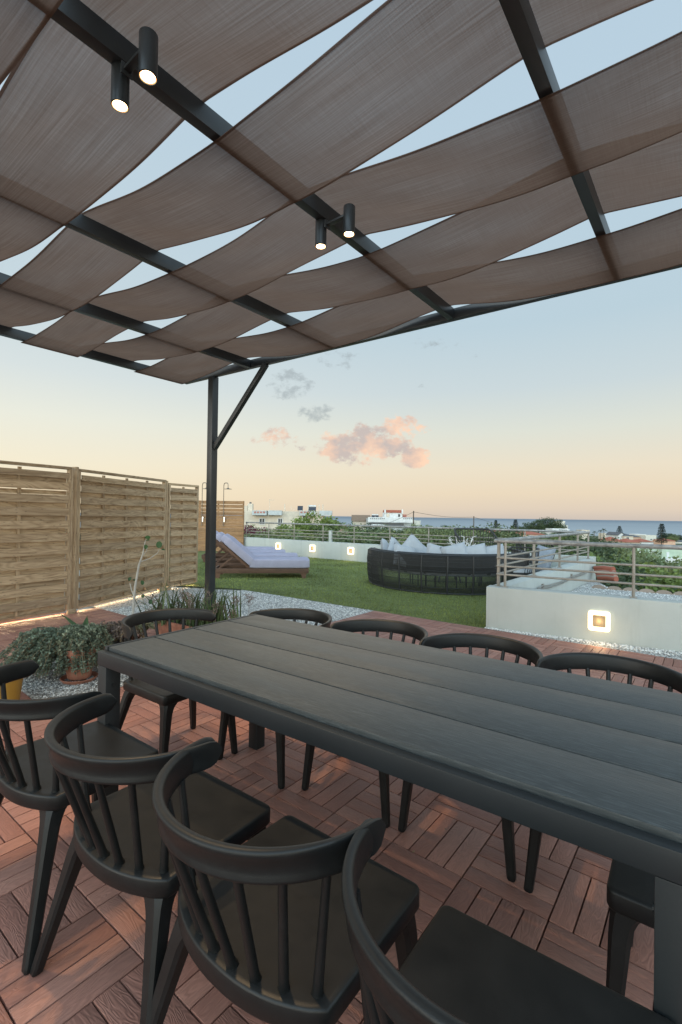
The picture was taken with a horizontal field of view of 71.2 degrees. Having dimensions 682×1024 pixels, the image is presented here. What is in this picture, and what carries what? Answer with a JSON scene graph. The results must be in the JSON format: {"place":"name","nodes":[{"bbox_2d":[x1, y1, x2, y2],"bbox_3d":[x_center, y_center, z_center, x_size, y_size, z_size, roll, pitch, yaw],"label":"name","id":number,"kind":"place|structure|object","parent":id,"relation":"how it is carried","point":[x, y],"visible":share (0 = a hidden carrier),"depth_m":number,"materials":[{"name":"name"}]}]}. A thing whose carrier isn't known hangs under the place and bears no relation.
{"place":"outdoors","nodes":[
{"label":"outdoors","id":0,"kind":"place"},
{"bbox_2d":[0,0,681,520],"label":"sky","id":1,"kind":"structure","parent":0,"point":[569,406],"materials":[{"name":"blue"}]},
{"bbox_2d":[80,513,681,536],"bbox_3d":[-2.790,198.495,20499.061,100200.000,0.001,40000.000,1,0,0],"label":"sea","id":2,"kind":"structure","parent":0,"point":[628,527],"depth_m":2442.77,"materials":[{"name":"liquid"}]},
{"bbox_2d":[536,544,555,571],"bbox_3d":[3.806,0.906,8.993,0.424,0.567,0.310,1,-1,-39],"label":"cushion","id":3,"kind":"object","parent":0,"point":[546,552],"visible":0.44,"depth_m":8.93,"materials":[{"name":"white fabric"}]},
{"bbox_2d":[571,582,681,600],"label":"roof gravel","id":4,"kind":"structure","parent":0,"point":[586,588],"depth_m":8.29,"materials":[{"name":"white gravel"}]},
{"bbox_2d":[593,565,618,580],"bbox_3d":[5.345,1.238,9.617,0.204,0.308,0.670,1,0,-11],"label":"tiled roof hip","id":5,"kind":"object","parent":4,"relation":"on","point":[608,577],"visible":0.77,"depth_m":9.53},
{"bbox_3d":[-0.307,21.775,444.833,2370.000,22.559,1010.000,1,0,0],"label":"land","id":6,"kind":"structure","parent":0,"visible":0},
{"bbox_2d":[244,499,331,532],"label":"apartment block","id":7,"kind":"structure","parent":6,"relation":"on","point":[269,515],"depth_m":94.99,"materials":[{"name":"white concrete"}]},
{"bbox_2d":[273,530,316,540],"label":"olive tree","id":8,"kind":"object","parent":6,"relation":"on","point":[311,538],"visible":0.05,"depth_m":29.62,"materials":[{"name":"green plant"}]},
{"bbox_2d":[271,520,321,538],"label":"leafy tree","id":9,"kind":"object","parent":6,"relation":"on","point":[285,525],"visible":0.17,"depth_m":55.29,"materials":[{"name":"green plant"}]},
{"bbox_2d":[290,510,346,536],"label":"leafy tree","id":10,"kind":"object","parent":6,"relation":"on","point":[327,520],"visible":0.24,"depth_m":57.64,"materials":[{"name":"green plant"}]},
{"bbox_2d":[310,523,340,538],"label":"dark tree","id":11,"kind":"object","parent":6,"relation":"on","point":[317,530],"visible":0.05,"depth_m":54.77,"materials":[{"name":"green plant"}]},
{"bbox_2d":[315,521,382,538],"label":"olive tree","id":12,"kind":"object","parent":6,"relation":"on","point":[369,533],"visible":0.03,"depth_m":54.74,"materials":[{"name":"green plant"}]},
{"bbox_2d":[315,526,387,543],"bbox_3d":[-0.327,3.977,29.661,7.068,6.314,5.754,0,-1,33],"label":"olive tree","id":13,"kind":"object","parent":6,"relation":"on","point":[336,540],"visible":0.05,"depth_m":29.74,"materials":[{"name":"green plant"}]},
{"bbox_2d":[35,558,674,659],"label":"terrace building","id":14,"kind":"structure","parent":6,"relation":"on","point":[91,607],"depth_m":8.58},
{"bbox_2d":[92,588,371,625],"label":"gravel","id":15,"kind":"structure","parent":14,"relation":"on","point":[118,604],"depth_m":7.09,"materials":[{"name":"white gravel"}]},
{"bbox_2d":[76,469,166,608],"bbox_3d":[-3.291,0.371,7.293,0.077,1.875,1.990,1,0,13],"label":"timber fence","id":16,"kind":"object","parent":15,"relation":"on","point":[119,520],"visible":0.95,"depth_m":7.10,"materials":[{"name":"brown wood"}]},
{"bbox_2d":[165,481,167,586],"bbox_3d":[-3.061,0.406,8.286,0.070,1.900,0.042,1,0,13],"label":"fence post","id":17,"kind":"object","parent":15,"relation":"on","point":[166,534],"visible":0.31,"depth_m":8.27,"materials":[{"name":"brown wood"}]},
{"bbox_2d":[169,551,511,627],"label":"lawn","id":18,"kind":"structure","parent":14,"relation":"on","point":[337,591],"depth_m":8.37,"materials":[{"name":"green plant"}]},
{"bbox_2d":[167,483,198,586],"bbox_3d":[-2.867,0.411,8.630,0.077,1.830,0.719,1,-1,28],"label":"timber fence","id":19,"kind":"object","parent":18,"relation":"on","point":[182,544],"visible":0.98,"depth_m":8.61,"materials":[{"name":"brown wood"}]},
{"bbox_2d":[198,500,243,551],"bbox_3d":[-4.664,0.495,16.841,2.490,1.800,0.060,1,0,3],"label":"shower screen","id":20,"kind":"object","parent":18,"relation":"on","point":[235,524],"visible":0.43,"depth_m":16.78,"materials":[{"name":"brown wood"}]},
{"bbox_2d":[201,531,274,561],"bbox_3d":[-2.883,0.965,13.531,1.975,0.854,0.729,1,0,-7],"label":"sun lounger","id":21,"kind":"object","parent":18,"relation":"on","point":[225,551],"visible":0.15,"depth_m":13.26,"materials":[{"name":"purple fabric"}]},
{"bbox_2d":[216,532,284,559],"bbox_3d":[-2.453,0.963,12.481,1.975,0.854,0.729,1,0,-7],"label":"sun lounger","id":22,"kind":"object","parent":18,"relation":"on","point":[219,535],"visible":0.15,"depth_m":12.20,"materials":[{"name":"purple fabric"}]},
{"bbox_2d":[216,534,297,565],"bbox_3d":[-2.033,0.959,11.381,1.975,0.854,0.729,1,0,-7],"label":"sun lounger","id":23,"kind":"object","parent":18,"relation":"on","point":[220,561],"visible":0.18,"depth_m":11.10,"materials":[{"name":"purple fabric"}]},
{"bbox_2d":[215,536,309,577],"bbox_3d":[-1.683,0.955,10.251,1.975,0.854,0.729,1,0,-7],"label":"sun lounger","id":24,"kind":"object","parent":18,"relation":"on","point":[300,565],"visible":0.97,"depth_m":9.91,"materials":[{"name":"white fabric"}]},
{"bbox_2d":[367,547,529,595],"bbox_3d":[2.103,1.078,8.995,3.157,0.698,1.916,1,0,0],"label":"round sofa","id":25,"kind":"object","parent":18,"relation":"on","point":[440,571],"visible":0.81,"depth_m":8.24,"materials":[{"name":"black wicker"}]},
{"bbox_2d":[394,543,415,565],"bbox_3d":[1.175,0.812,8.744,0.468,0.491,0.372,1,0,0],"label":"cushion","id":26,"kind":"object","parent":25,"relation":"on","point":[399,547],"visible":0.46,"depth_m":8.73,"materials":[{"name":"white fabric"}]},
{"bbox_2d":[402,533,426,574],"bbox_3d":[1.369,0.795,8.993,0.811,0.784,0.287,1,0,0],"label":"cushion","id":27,"kind":"object","parent":25,"relation":"on","point":[412,541],"visible":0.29,"depth_m":8.98,"materials":[{"name":"white fabric"}]},
{"bbox_2d":[426,542,442,552],"bbox_3d":[1.741,0.803,8.544,0.542,0.504,0.273,1,0,0],"label":"cushion","id":28,"kind":"object","parent":25,"relation":"on","point":[432,548],"visible":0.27,"depth_m":8.53,"materials":[{"name":"white fabric"}]},
{"bbox_2d":[440,542,466,553],"bbox_3d":[2.042,0.785,8.445,0.552,0.504,0.281,1,0,0],"label":"cushion","id":29,"kind":"object","parent":25,"relation":"on","point":[459,548],"visible":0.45,"depth_m":8.43,"materials":[{"name":"white fabric"}]},
{"bbox_2d":[466,543,486,553],"bbox_3d":[2.382,0.794,8.445,0.524,0.488,0.274,1,0,0],"label":"cushion","id":30,"kind":"object","parent":25,"relation":"on","point":[477,549],"visible":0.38,"depth_m":8.42,"materials":[{"name":"white fabric"}]},
{"bbox_2d":[486,544,503,567],"bbox_3d":[2.710,0.808,8.493,0.500,0.488,0.302,1,0,0],"label":"cushion","id":31,"kind":"object","parent":25,"relation":"on","point":[491,549],"visible":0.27,"depth_m":8.47,"materials":[{"name":"white fabric"}]},
{"bbox_2d":[454,528,496,545],"bbox_3d":[3.151,0.924,11.235,1.009,1.075,0.923,1,0,-11],"label":"wicker armchair","id":32,"kind":"object","parent":18,"relation":"on","point":[459,538],"visible":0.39,"depth_m":11.48,"materials":[{"name":"wicker"}]},
{"bbox_2d":[501,546,539,580],"bbox_3d":[3.212,1.041,8.604,0.684,0.796,0.748,1,-1,-21],"label":"wicker armchair","id":33,"kind":"object","parent":18,"relation":"on","point":[524,571],"visible":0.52,"depth_m":8.34,"materials":[{"name":"grey wicker"}]},
{"bbox_2d":[244,537,595,579],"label":"parapet wall","id":34,"kind":"structure","parent":14,"relation":"on","point":[330,550],"depth_m":14.60,"materials":[{"name":"white paint"}]},
{"bbox_2d":[246,522,585,550],"bbox_3d":[0.954,0.653,13.642,10.937,0.550,0.070,0,-1,37],"label":"railing","id":35,"kind":"object","parent":34,"relation":"on","point":[473,541],"visible":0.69,"depth_m":13.19,"materials":[{"name":"metal"}]},
{"bbox_2d":[495,558,593,591],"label":"parapet wall","id":36,"kind":"structure","parent":14,"relation":"on","point":[536,583],"depth_m":7.80,"materials":[{"name":"white paint"}]},
{"bbox_2d":[495,531,589,586],"bbox_3d":[3.577,0.657,7.948,0.070,0.580,5.510,0,-1,38],"label":"railing","id":37,"kind":"object","parent":36,"relation":"on","point":[534,550],"visible":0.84,"depth_m":7.17,"materials":[{"name":"metal"}]},
{"bbox_2d":[537,572,586,588],"bbox_3d":[3.784,1.130,8.041,0.039,0.115,3.349,0,-1,38],"label":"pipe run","id":38,"kind":"object","parent":36,"relation":"attached to","point":[543,585],"visible":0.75,"depth_m":7.72,"materials":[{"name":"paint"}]},
{"bbox_2d":[486,585,681,652],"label":"parapet wall","id":39,"kind":"structure","parent":14,"relation":"on","point":[651,623],"depth_m":5.24,"materials":[{"name":"white paint"}]},
{"bbox_2d":[494,539,681,598],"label":"railing","id":40,"kind":"object","parent":39,"relation":"on","point":[602,544],"visible":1,"depth_m":5.26,"materials":[{"name":"metal"}]},
{"bbox_2d":[588,610,610,631],"bbox_3d":[2.785,1.178,5.141,0.215,0.215,0.035,1,-1,30],"label":"wall lamp","id":41,"kind":"object","parent":39,"relation":"attached to","point":[600,621],"visible":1,"depth_m":5.13,"materials":[{"name":"beige"}]},
{"bbox_2d":[491,629,681,659],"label":"gravel strip","id":42,"kind":"object","parent":14,"relation":"on","point":[658,654],"visible":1,"depth_m":4.88,"materials":[{"name":"white gravel"}]},
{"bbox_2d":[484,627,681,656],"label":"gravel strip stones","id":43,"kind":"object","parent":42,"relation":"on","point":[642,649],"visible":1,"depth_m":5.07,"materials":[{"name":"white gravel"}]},
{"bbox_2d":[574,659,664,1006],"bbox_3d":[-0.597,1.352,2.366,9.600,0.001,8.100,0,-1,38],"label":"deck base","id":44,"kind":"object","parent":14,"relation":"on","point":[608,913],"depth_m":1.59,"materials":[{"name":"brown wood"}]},
{"bbox_2d":[0,608,681,1023],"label":"deck","id":45,"kind":"structure","parent":44,"relation":"on","point":[92,972],"depth_m":1.75,"materials":[{"name":"brown wood"}]},
{"bbox_2d":[0,678,22,699],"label":"yellow pot","id":46,"kind":"object","parent":45,"relation":"on","point":[13,690],"visible":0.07,"depth_m":3.17,"materials":[{"name":"yellow ceramic"}]},
{"bbox_2d":[0,460,72,621],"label":"timber fence","id":47,"kind":"object","parent":45,"relation":"on","point":[35,549],"visible":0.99,"depth_m":5.87,"materials":[{"name":"brown wood"}]},
{"bbox_2d":[70,467,78,611],"bbox_3d":[-3.531,0.368,6.306,0.070,1.930,0.042,1,0,13],"label":"fence post","id":48,"kind":"object","parent":45,"relation":"on","point":[74,537],"visible":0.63,"depth_m":6.29,"materials":[{"name":"brown wood"}]},
{"bbox_2d":[21,661,128,698],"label":"planter bed stones","id":49,"kind":"object","parent":45,"relation":"on","point":[48,683],"visible":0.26,"depth_m":3.59,"materials":[{"name":"grey gravel"}]},
{"bbox_2d":[60,647,97,684],"bbox_3d":[-2.047,1.186,3.730,0.266,0.265,0.266,1,0,0],"label":"terracotta pot","id":50,"kind":"object","parent":49,"relation":"on","point":[70,675],"visible":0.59,"depth_m":3.65,"materials":[{"name":"orange ceramic"}]},
{"bbox_2d":[0,625,106,678],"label":"trailing plant","id":51,"kind":"object","parent":50,"relation":"on","point":[32,646],"visible":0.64,"depth_m":3.60,"materials":[{"name":"green plant"}]},
{"bbox_2d":[45,623,113,653],"bbox_3d":[-2.072,0.982,3.745,0.544,0.199,0.439,1,0,0],"label":"cascading succulent","id":52,"kind":"object","parent":50,"relation":"on","point":[97,629],"visible":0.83,"depth_m":3.68,"materials":[{"name":"green plant"}]},
{"bbox_2d":[104,636,142,647],"bbox_3d":[-1.922,1.214,4.150,0.520,0.215,0.300,0,-1,38],"label":"terracotta trough","id":53,"kind":"object","parent":49,"relation":"on","point":[116,642],"depth_m":4.24,"materials":[{"name":"ceramic"}]},
{"bbox_2d":[96,620,143,641],"bbox_3d":[-1.987,1.055,4.241,0.511,0.170,0.522,1,0,0],"label":"dry grass plant","id":54,"kind":"object","parent":53,"relation":"on","point":[114,629],"visible":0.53,"depth_m":4.14,"materials":[{"name":"brown plant"}]},
{"bbox_2d":[128,536,164,613],"bbox_3d":[-1.807,0.685,4.412,0.336,0.932,0.032,1,0,0],"label":"fig sapling","id":55,"kind":"object","parent":53,"relation":"on","point":[158,544],"visible":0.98,"depth_m":4.41,"materials":[{"name":"green plant"}]},
{"bbox_2d":[135,622,158,637],"bbox_3d":[-1.798,1.052,4.290,0.289,0.182,0.296,1,0,0],"label":"grey shrub","id":56,"kind":"object","parent":53,"relation":"on","point":[148,625],"visible":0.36,"depth_m":4.24,"materials":[{"name":"green plant"}]},
{"bbox_2d":[0,660,158,975],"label":"dining chair","id":57,"kind":"object","parent":45,"relation":"on","point":[29,778],"visible":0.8,"depth_m":1.49,"materials":[{"name":"plastic"}]},
{"bbox_2d":[30,693,269,1023],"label":"dining chair","id":58,"kind":"object","parent":45,"relation":"on","point":[117,843],"visible":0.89,"depth_m":1.22,"materials":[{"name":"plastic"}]},
{"bbox_2d":[158,620,194,633],"bbox_3d":[-1.518,1.229,4.850,0.950,0.220,0.300,0,-1,35],"label":"terracotta trough","id":59,"kind":"object","parent":45,"relation":"on","point":[175,626],"visible":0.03,"depth_m":4.86,"materials":[{"name":"ceramic"}]},
{"bbox_2d":[122,581,246,626],"bbox_3d":[-1.596,0.911,4.889,1.294,0.482,0.569,1,0,0],"label":"spiky plant","id":60,"kind":"object","parent":59,"relation":"on","point":[161,604],"visible":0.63,"depth_m":4.89,"materials":[{"name":"green plant"}]},
{"bbox_2d":[169,586,255,627],"bbox_3d":[-1.269,0.926,4.701,0.710,0.458,0.492,1,-1,22],"label":"spiky plant","id":61,"kind":"object","parent":59,"relation":"on","point":[218,609],"visible":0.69,"depth_m":4.70,"materials":[{"name":"green plant"}]},
{"bbox_2d":[120,608,237,753],"bbox_3d":[-0.919,0.951,2.605,0.532,0.754,0.571,0,-1,37],"label":"dining chair","id":62,"kind":"object","parent":45,"relation":"on","point":[166,701],"visible":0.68,"depth_m":2.50,"materials":[{"name":"plastic"}]},
{"bbox_2d":[218,608,331,788],"bbox_3d":[-0.319,0.960,2.644,0.571,0.754,0.532,0,-1,36],"label":"dining chair","id":63,"kind":"object","parent":45,"relation":"on","point":[324,619],"visible":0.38,"depth_m":2.59,"materials":[{"name":"plastic"}]},
{"bbox_2d":[150,737,419,1023],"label":"dining chair","id":64,"kind":"object","parent":45,"relation":"on","point":[259,931],"visible":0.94,"depth_m":0.93,"materials":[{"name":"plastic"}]},
{"bbox_2d":[0,0,681,609],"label":"pergola","id":65,"kind":"object","parent":45,"relation":"on","point":[90,28],"visible":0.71,"depth_m":3.35,"materials":[{"name":"metal"}]},
{"bbox_2d":[0,0,63,84],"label":"shade strip","id":66,"kind":"object","parent":65,"relation":"attached to","point":[23,23],"visible":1,"depth_m":1.83,"materials":[{"name":"brown fabric"}]},
{"bbox_2d":[111,61,129,112],"bbox_3d":[-0.935,-1.804,2.019,0.072,0.173,0.072,1,0,0],"label":"spotlight","id":67,"kind":"object","parent":65,"relation":"attached to","point":[120,87],"visible":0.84,"depth_m":1.99,"materials":[{"name":"metal"}]},
{"bbox_2d":[121,26,157,85],"bbox_3d":[-0.815,-1.803,1.925,0.206,0.173,0.072,0,-1,38],"label":"spotlight","id":68,"kind":"object","parent":65,"relation":"attached to","point":[144,58],"visible":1,"depth_m":1.86,"materials":[{"name":"metal"}]},
{"bbox_2d":[0,0,372,261],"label":"shade strip","id":69,"kind":"object","parent":65,"relation":"attached to","point":[74,144],"visible":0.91,"depth_m":2.21,"materials":[{"name":"brown fabric"}]},
{"bbox_2d":[315,219,326,249],"bbox_3d":[-0.129,-1.783,3.050,0.072,0.173,0.072,1,0,0],"label":"spotlight","id":70,"kind":"object","parent":65,"relation":"attached to","point":[320,235],"visible":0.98,"depth_m":3.02,"materials":[{"name":"metal"}]},
{"bbox_2d":[0,0,653,327],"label":"shade strip","id":71,"kind":"object","parent":65,"relation":"attached to","point":[385,75],"visible":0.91,"depth_m":2.35,"materials":[{"name":"brown fabric"}]},
{"bbox_2d":[324,203,354,237],"bbox_3d":[-0.005,-1.782,2.957,0.213,0.173,0.072,0,-1,38],"label":"spotlight","id":72,"kind":"object","parent":65,"relation":"attached to","point":[347,217],"visible":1,"depth_m":2.89,"materials":[{"name":"metal"}]},
{"bbox_2d":[21,31,681,356],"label":"shade strip","id":73,"kind":"object","parent":65,"relation":"attached to","point":[624,107],"visible":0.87,"depth_m":2.66,"materials":[{"name":"brown fabric"}]},
{"bbox_2d":[93,132,681,360],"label":"shade strip","id":74,"kind":"object","parent":65,"relation":"attached to","point":[458,245],"visible":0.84,"depth_m":3.38,"materials":[{"name":"brown fabric"}]},
{"bbox_2d":[134,208,681,383],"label":"shade strip","id":75,"kind":"object","parent":65,"relation":"attached to","point":[649,246],"visible":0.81,"depth_m":3.97,"materials":[{"name":"brown fabric"}]},
{"bbox_2d":[302,619,427,827],"bbox_3d":[0.162,0.964,2.371,0.571,0.754,0.532,0,-1,36],"label":"dining chair","id":76,"kind":"object","parent":45,"relation":"on","point":[404,629],"visible":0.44,"depth_m":2.49,"materials":[{"name":"wood"}]},
{"bbox_2d":[97,614,681,1023],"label":"dining table","id":77,"kind":"object","parent":45,"relation":"on","point":[592,764],"visible":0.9,"depth_m":1.35,"materials":[{"name":"wood"}]},
{"bbox_2d":[398,633,542,882],"bbox_3d":[0.592,0.968,2.079,0.571,0.754,0.532,0,-1,36],"label":"dining chair","id":78,"kind":"object","parent":45,"relation":"on","point":[524,650],"visible":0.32,"depth_m":2.18,"materials":[{"name":"wood"}]},
{"bbox_2d":[341,818,673,1023],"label":"dining chair","id":79,"kind":"object","parent":45,"relation":"on","point":[458,967],"visible":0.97,"depth_m":0.87,"materials":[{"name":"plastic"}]},
{"bbox_2d":[524,652,681,892],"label":"dining chair","id":80,"kind":"object","parent":45,"relation":"on","point":[669,678],"visible":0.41,"depth_m":1.92,"materials":[{"name":"wood"}]},
{"bbox_2d":[606,859,654,995],"bbox_3d":[0.969,0.965,1.158,0.532,0.754,0.571,0,-1,36],"label":"dining chair","id":81,"kind":"object","parent":45,"relation":"on","point":[630,895],"visible":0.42,"depth_m":1.12,"materials":[{"name":"wood"}]},
{"bbox_2d":[591,585,681,595],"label":"tiled eave","id":82,"kind":"object","parent":14,"relation":"on","point":[636,590],"visible":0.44,"depth_m":8.42,"materials":[{"name":"tile"}]},
{"bbox_2d":[351,515,370,529],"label":"brown roof house","id":83,"kind":"structure","parent":6,"relation":"on","point":[358,519],"depth_m":122.75,"materials":[{"name":"beige paint"}]},
{"bbox_2d":[334,529,396,543],"bbox_3d":[1.124,4.646,29.902,6.224,7.259,6.132,1,-1,-20],"label":"olive tree","id":84,"kind":"object","parent":6,"relation":"on","point":[370,539],"visible":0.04,"depth_m":28.96,"materials":[{"name":"green plant"}]},
{"bbox_2d":[346,523,404,537],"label":"dark tree","id":85,"kind":"object","parent":6,"relation":"on","point":[367,528],"visible":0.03,"depth_m":65.10,"materials":[{"name":"green plant"}]},
{"bbox_2d":[350,533,407,544],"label":"olive tree","id":86,"kind":"object","parent":6,"relation":"on","point":[360,541],"visible":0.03,"depth_m":28.28,"materials":[{"name":"green plant"}]},
{"bbox_2d":[366,510,412,531],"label":"white villa","id":87,"kind":"object","parent":6,"relation":"on","point":[390,516],"visible":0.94,"depth_m":114.38,"materials":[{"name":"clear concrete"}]},
{"bbox_2d":[375,524,448,546],"bbox_3d":[4.692,3.834,29.215,5.600,6.184,5.480,1,-1,-32],"label":"olive tree","id":88,"kind":"object","parent":6,"relation":"on","point":[424,537],"visible":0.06,"depth_m":29.36,"materials":[{"name":"green plant"}]},
{"bbox_2d":[434,530,528,550],"bbox_3d":[8.376,4.695,29.333,6.417,7.316,6.312,1,0,0],"label":"olive tree","id":89,"kind":"object","parent":6,"relation":"on","point":[479,539],"visible":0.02,"depth_m":29.11,"materials":[{"name":"green plant"}]},
{"bbox_2d":[461,530,528,551],"bbox_3d":[8.543,3.684,27.990,4.097,5.437,4.725,1,-1,-42],"label":"olive tree","id":90,"kind":"object","parent":6,"relation":"on","point":[501,534],"visible":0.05,"depth_m":27.20,"materials":[{"name":"green plant"}]},
{"bbox_2d":[467,522,529,550],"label":"dark tree","id":91,"kind":"object","parent":6,"relation":"on","point":[496,532],"visible":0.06,"depth_m":53.84,"materials":[{"name":"green plant"}]},
{"bbox_2d":[526,519,547,532],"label":"dark tree","id":92,"kind":"object","parent":6,"relation":"on","point":[540,524],"visible":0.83,"depth_m":327.17,"materials":[{"name":"green plant"}]},
{"bbox_2d":[539,517,559,528],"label":"dark tree","id":93,"kind":"object","parent":6,"relation":"on","point":[549,523],"visible":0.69,"depth_m":328.53,"materials":[{"name":"green plant"}]},
{"bbox_2d":[549,546,621,561],"bbox_3d":[13.351,5.248,26.968,6.468,7.086,5.730,1,-1,31],"label":"dark tree","id":94,"kind":"object","parent":6,"relation":"on","point":[593,550],"visible":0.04,"depth_m":26.84,"materials":[{"name":"green plant"}]},
{"bbox_2d":[575,539,619,559],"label":"dark tree","id":95,"kind":"object","parent":6,"relation":"on","point":[598,549],"visible":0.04,"depth_m":34.99,"materials":[{"name":"green plant"}]},
{"bbox_2d":[566,534,636,552],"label":"dark tree","id":96,"kind":"object","parent":6,"relation":"on","point":[600,539],"visible":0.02,"depth_m":51.70,"materials":[{"name":"green plant"}]},
{"bbox_2d":[605,532,624,538],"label":"gable house","id":97,"kind":"structure","parent":6,"relation":"on","point":[615,534],"depth_m":263.54,"materials":[{"name":"white paint"}]},
{"bbox_2d":[595,551,659,561],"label":"olive tree","id":98,"kind":"object","parent":6,"relation":"on","point":[604,553],"visible":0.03,"depth_m":25.36,"materials":[{"name":"green plant"}]},
{"bbox_2d":[596,556,681,593],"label":"dark tree","id":99,"kind":"object","parent":6,"relation":"on","point":[625,569],"visible":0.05,"depth_m":15.48,"materials":[{"name":"green plant"}]},
{"bbox_2d":[600,548,681,571],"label":"olive tree","id":100,"kind":"object","parent":6,"relation":"on","point":[659,559],"visible":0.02,"depth_m":25.03,"materials":[{"name":"green plant"}]},
{"bbox_2d":[609,556,672,589],"bbox_3d":[11.689,4.658,19.004,4.474,5.751,5.099,1,-1,-34],"label":"leafy tree","id":101,"kind":"object","parent":6,"relation":"on","point":[651,570],"visible":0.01,"depth_m":19.39,"materials":[{"name":"green plant"}]},
{"bbox_2d":[605,562,681,590],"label":"leafy tree","id":102,"kind":"object","parent":6,"relation":"on","point":[654,579],"visible":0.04,"depth_m":17.43,"materials":[{"name":"green plant"}]},
{"bbox_2d":[611,543,681,565],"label":"olive tree","id":103,"kind":"object","parent":6,"relation":"on","point":[626,552],"visible":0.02,"depth_m":29.90,"materials":[{"name":"green plant"}]},
{"bbox_2d":[626,548,681,562],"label":"green house","id":104,"kind":"structure","parent":6,"relation":"on","point":[666,553],"depth_m":61.96,"materials":[{"name":"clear glass"}]},
{"bbox_2d":[627,569,681,592],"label":"leafy tree","id":105,"kind":"object","parent":6,"relation":"on","point":[676,583],"visible":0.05,"depth_m":15.50,"materials":[{"name":"green plant"}]},
{"bbox_2d":[656,523,666,544],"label":"norfolk pine","id":106,"kind":"object","parent":6,"relation":"on","point":[662,530],"visible":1,"depth_m":189.65,"materials":[{"name":"green plant"}]},
{"bbox_2d":[644,564,681,588],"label":"olive tree","id":107,"kind":"object","parent":6,"relation":"on","point":[666,569],"visible":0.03,"depth_m":18.07,"materials":[{"name":"green plant"}]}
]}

